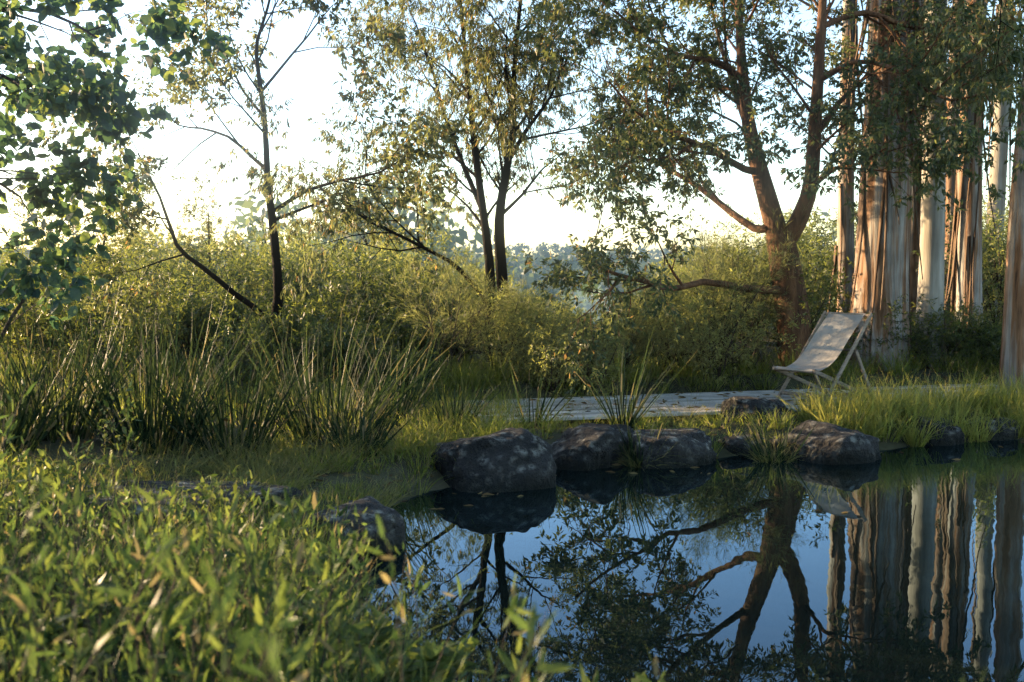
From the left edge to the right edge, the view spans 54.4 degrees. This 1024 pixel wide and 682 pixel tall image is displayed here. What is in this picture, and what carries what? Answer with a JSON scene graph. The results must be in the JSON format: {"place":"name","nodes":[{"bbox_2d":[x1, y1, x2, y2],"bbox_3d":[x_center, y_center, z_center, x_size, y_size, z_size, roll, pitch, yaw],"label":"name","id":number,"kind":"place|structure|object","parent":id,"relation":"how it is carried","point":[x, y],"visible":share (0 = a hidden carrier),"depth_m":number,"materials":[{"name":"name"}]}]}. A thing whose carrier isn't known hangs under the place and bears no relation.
{"place":"outdoors","nodes":[
{"label":"outdoors","id":0,"kind":"place"},
{"bbox_2d":[0,249,1023,681],"bbox_3d":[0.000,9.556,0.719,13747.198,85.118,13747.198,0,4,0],"label":"terrain","id":1,"kind":"structure","parent":0,"point":[52,449],"depth_m":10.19,"materials":[{"name":"green plant"}]},
{"bbox_2d":[0,0,186,348],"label":"thicket shrub","id":2,"kind":"object","parent":1,"relation":"on","point":[14,312],"visible":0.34,"depth_m":10.01,"materials":[{"name":"green plant"}]},
{"bbox_2d":[0,0,235,329],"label":"tree","id":3,"kind":"object","parent":1,"relation":"on","point":[91,98],"visible":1,"depth_m":7.41,"materials":[{"name":"green plant"}]},
{"bbox_2d":[1,157,243,335],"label":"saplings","id":4,"kind":"object","parent":1,"relation":"on","point":[185,206],"visible":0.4,"depth_m":20.44,"materials":[{"name":"green plant"}]},
{"bbox_2d":[0,380,354,681],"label":"plants","id":5,"kind":"object","parent":1,"relation":"on","point":[48,467],"visible":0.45,"depth_m":3.89,"materials":[{"name":"green plant"}]},
{"bbox_2d":[15,0,474,379],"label":"eucalypt tree","id":6,"kind":"object","parent":1,"relation":"on","point":[405,147],"visible":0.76,"depth_m":12.62,"materials":[{"name":"green plant"}]},
{"bbox_2d":[0,547,646,681],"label":"ferns","id":7,"kind":"object","parent":1,"relation":"on","point":[430,656],"visible":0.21,"depth_m":3.70,"materials":[{"name":"green plant"}]},
{"bbox_2d":[293,496,405,556],"bbox_3d":[-1.148,1.324,6.873,0.753,0.458,0.794,-2,5,-25],"label":"boulder","id":8,"kind":"object","parent":1,"relation":"on","point":[393,522],"visible":0.37,"depth_m":6.63,"materials":[{"name":"grey stone"}]},
{"bbox_2d":[0,269,816,467],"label":"reeds rushes","id":9,"kind":"object","parent":1,"relation":"on","point":[33,422],"visible":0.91,"depth_m":8.87,"materials":[{"name":"green plant"}]},
{"bbox_2d":[1,388,820,509],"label":"grass tussocks","id":10,"kind":"object","parent":1,"relation":"on","point":[254,464],"depth_m":8.08,"materials":[{"name":"green plant"}]},
{"bbox_2d":[0,233,856,395],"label":"bushes","id":11,"kind":"object","parent":1,"relation":"on","point":[169,305],"visible":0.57,"depth_m":13.50,"materials":[{"name":"green plant"}]},
{"bbox_2d":[203,0,684,362],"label":"eucalypt tree","id":12,"kind":"object","parent":1,"relation":"on","point":[507,125],"visible":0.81,"depth_m":14.34,"materials":[{"name":"green plant"}]},
{"bbox_2d":[0,362,963,681],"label":"weeds","id":13,"kind":"object","parent":1,"relation":"on","point":[206,572],"visible":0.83,"depth_m":2.84,"materials":[{"name":"green plant"}]},
{"bbox_2d":[0,475,985,681],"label":"plants","id":14,"kind":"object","parent":1,"relation":"on","point":[288,642],"depth_m":3.49,"materials":[{"name":"green plant"}]},
{"bbox_2d":[430,427,556,492],"bbox_3d":[-0.161,1.139,8.850,1.079,0.720,0.976,-1,5,-17],"label":"boulder","id":15,"kind":"object","parent":1,"relation":"on","point":[511,459],"visible":0.58,"depth_m":8.52,"materials":[{"name":"grey stone"}]},
{"bbox_2d":[0,164,1004,327],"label":"trees","id":16,"kind":"object","parent":1,"relation":"on","point":[413,216],"visible":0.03,"depth_m":43.55,"materials":[{"name":"green plant"}]},
{"bbox_2d":[0,186,1008,353],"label":"bushes","id":17,"kind":"object","parent":1,"relation":"on","point":[996,257],"visible":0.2,"depth_m":18.66,"materials":[{"name":"green plant"}]},
{"bbox_2d":[0,176,1010,325],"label":"thicket shrub","id":18,"kind":"object","parent":1,"relation":"on","point":[661,261],"visible":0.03,"depth_m":28.40,"materials":[{"name":"green plant"}]},
{"bbox_2d":[1,178,1011,363],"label":"bushes","id":19,"kind":"object","parent":1,"relation":"on","point":[321,295],"visible":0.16,"depth_m":17.16,"materials":[{"name":"green plant"}]},
{"bbox_2d":[0,353,1022,572],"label":"litter leaves","id":20,"kind":"object","parent":1,"relation":"on","point":[431,475],"visible":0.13,"depth_m":11.35,"materials":[{"name":"brown plant"}]},
{"bbox_2d":[550,423,633,470],"bbox_3d":[0.653,1.092,9.754,0.894,0.570,0.995,2,5,28],"label":"boulder","id":21,"kind":"object","parent":1,"relation":"on","point":[589,446],"visible":0.52,"depth_m":9.36,"materials":[{"name":"grey stone"}]},
{"bbox_2d":[372,202,825,378],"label":"she oak shrubs","id":22,"kind":"object","parent":1,"relation":"on","point":[639,342],"visible":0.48,"depth_m":13.59,"materials":[{"name":"green plant"}]},
{"bbox_2d":[459,242,757,315],"bbox_3d":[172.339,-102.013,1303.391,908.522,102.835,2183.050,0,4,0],"label":"trees","id":23,"kind":"object","parent":1,"relation":"on","point":[519,266],"visible":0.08,"depth_m":891.48,"materials":[{"name":"green plant"}]},
{"bbox_2d":[446,267,808,400],"bbox_3d":[1.569,-0.038,13.661,5.255,1.970,3.220,0,4,0],"label":"shrub thicket","id":24,"kind":"object","parent":1,"relation":"on","point":[546,339],"visible":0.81,"depth_m":13.40,"materials":[{"name":"green plant"}]},
{"bbox_2d":[628,428,716,468],"bbox_3d":[1.559,1.106,9.791,0.879,0.449,0.857,-1,4,-8],"label":"boulder","id":25,"kind":"object","parent":1,"relation":"on","point":[692,447],"visible":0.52,"depth_m":9.42,"materials":[{"name":"grey stone"}]},
{"bbox_2d":[450,383,1016,422],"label":"timber deck","id":26,"kind":"structure","parent":1,"relation":"on","point":[711,399],"depth_m":12.15,"materials":[{"name":"grey wood"}]},
{"bbox_2d":[772,311,872,400],"bbox_3d":[3.863,0.203,12.357,1.254,1.107,0.744,-4,6,-40],"label":"deck chair","id":27,"kind":"object","parent":26,"relation":"on","point":[829,337],"visible":0.81,"depth_m":12.37,"materials":[{"name":"white fabric"}]},
{"bbox_2d":[717,432,766,455],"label":"boulder","id":28,"kind":"object","parent":1,"relation":"on","point":[740,444],"visible":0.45,"depth_m":10.06,"materials":[{"name":"grey stone"}]},
{"bbox_2d":[721,396,797,421],"bbox_3d":[2.825,0.826,11.270,0.855,0.408,0.679,-2,5,-22],"label":"boulder","id":29,"kind":"object","parent":1,"relation":"on","point":[742,404],"visible":0.48,"depth_m":11.06,"materials":[{"name":"grey stone"}]},
{"bbox_2d":[509,0,1023,396],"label":"tree","id":30,"kind":"object","parent":1,"relation":"on","point":[666,133],"visible":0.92,"depth_m":12.61,"materials":[{"name":"green plant"}]},
{"bbox_2d":[903,0,1023,139],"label":"gum foliage sprays","id":31,"kind":"object","parent":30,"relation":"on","point":[928,80],"visible":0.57,"depth_m":12.47,"materials":[{"name":"green plant"}]},
{"bbox_2d":[696,0,862,351],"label":"gum tree","id":32,"kind":"object","parent":1,"relation":"on","point":[845,237],"visible":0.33,"depth_m":17.41,"materials":[{"name":"brown plant"}]},
{"bbox_2d":[766,420,881,464],"bbox_3d":[3.093,1.080,10.050,0.877,0.499,1.100,-2,5,-29],"label":"boulder","id":33,"kind":"object","parent":1,"relation":"on","point":[834,444],"visible":0.61,"depth_m":9.70,"materials":[{"name":"grey stone"}]},
{"bbox_2d":[776,0,962,357],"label":"gum tree","id":34,"kind":"object","parent":1,"relation":"on","point":[950,183],"visible":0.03,"depth_m":17.97,"materials":[{"name":"brown plant"}]},
{"bbox_2d":[765,292,1003,374],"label":"heath shrubs","id":35,"kind":"object","parent":1,"relation":"on","point":[956,335],"visible":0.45,"depth_m":15.00,"materials":[{"name":"green plant"}]},
{"bbox_2d":[776,361,1023,446],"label":"sunlit grass tussocks","id":36,"kind":"object","parent":1,"relation":"on","point":[964,407],"depth_m":10.93,"materials":[{"name":"green plant"}]},
{"bbox_2d":[841,0,963,374],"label":"gum tree","id":37,"kind":"object","parent":1,"relation":"on","point":[882,255],"visible":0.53,"depth_m":14.93,"materials":[{"name":"brown plant"}]},
{"bbox_2d":[910,20,924,327],"bbox_3d":[6.768,-9.924,16.567,5.721,21.063,6.096,-1,4,-15],"label":"gum tree","id":38,"kind":"object","parent":1,"relation":"on","point":[914,257],"visible":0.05,"depth_m":16.77,"materials":[{"name":"grey plant"}]},
{"bbox_2d":[893,412,964,445],"bbox_3d":[4.533,1.016,10.985,0.723,0.451,0.884,0,4,0],"label":"boulder","id":39,"kind":"object","parent":1,"relation":"on","point":[955,435],"visible":0.34,"depth_m":10.61,"materials":[{"name":"grey stone"}]},
{"bbox_2d":[914,0,1015,366],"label":"gum tree","id":40,"kind":"object","parent":1,"relation":"on","point":[932,246],"visible":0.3,"depth_m":15.66,"materials":[{"name":"beige plant"}]},
{"bbox_2d":[944,0,996,334],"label":"gum tree","id":41,"kind":"object","parent":1,"relation":"on","point":[966,254],"visible":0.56,"depth_m":16.18,"materials":[{"name":"brown plant"}]},
{"bbox_2d":[954,1,1020,26],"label":"gum tree","id":42,"kind":"object","parent":1,"relation":"on","point":[986,7],"visible":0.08,"depth_m":15.69,"materials":[{"name":"green plant"}]},
{"bbox_2d":[966,417,1020,440],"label":"boulder","id":43,"kind":"object","parent":1,"relation":"on","point":[1007,433],"visible":0.31,"depth_m":10.91,"materials":[{"name":"grey stone"}]},
{"bbox_2d":[982,0,1013,323],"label":"gum tree","id":44,"kind":"object","parent":1,"relation":"on","point":[998,178],"visible":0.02,"depth_m":19.20,"materials":[{"name":"brown plant"}]},
{"bbox_2d":[997,66,1023,389],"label":"gum tree","id":45,"kind":"object","parent":1,"relation":"on","point":[1012,351],"visible":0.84,"depth_m":13.30,"materials":[{"name":"brown plant"}]},
{"bbox_2d":[0,0,1023,258],"label":"sky","id":46,"kind":"structure","parent":0,"point":[308,77],"materials":[{"name":"white"}]},
{"bbox_2d":[323,440,1023,681],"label":"pond water","id":47,"kind":"structure","parent":0,"point":[682,574],"depth_m":6.25,"materials":[{"name":"blue liquid"}]},
{"bbox_2d":[20,479,303,536],"bbox_3d":[-2.448,1.205,6.879,2.018,0.413,1.181,-1,4,-14],"label":"boulder","id":48,"kind":"object","parent":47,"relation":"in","point":[273,487],"visible":0.15,"depth_m":6.82,"materials":[{"name":"grey stone"}]},
{"bbox_2d":[295,435,359,456],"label":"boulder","id":49,"kind":"object","parent":47,"relation":"in","point":[319,440],"visible":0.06,"depth_m":9.20,"materials":[{"name":"grey stone"}]},
{"bbox_2d":[431,441,1023,666],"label":"floating leaves","id":50,"kind":"object","parent":47,"relation":"on","point":[701,472],"visible":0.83,"depth_m":8.24,"materials":[{"name":"green plant"}]}
]}

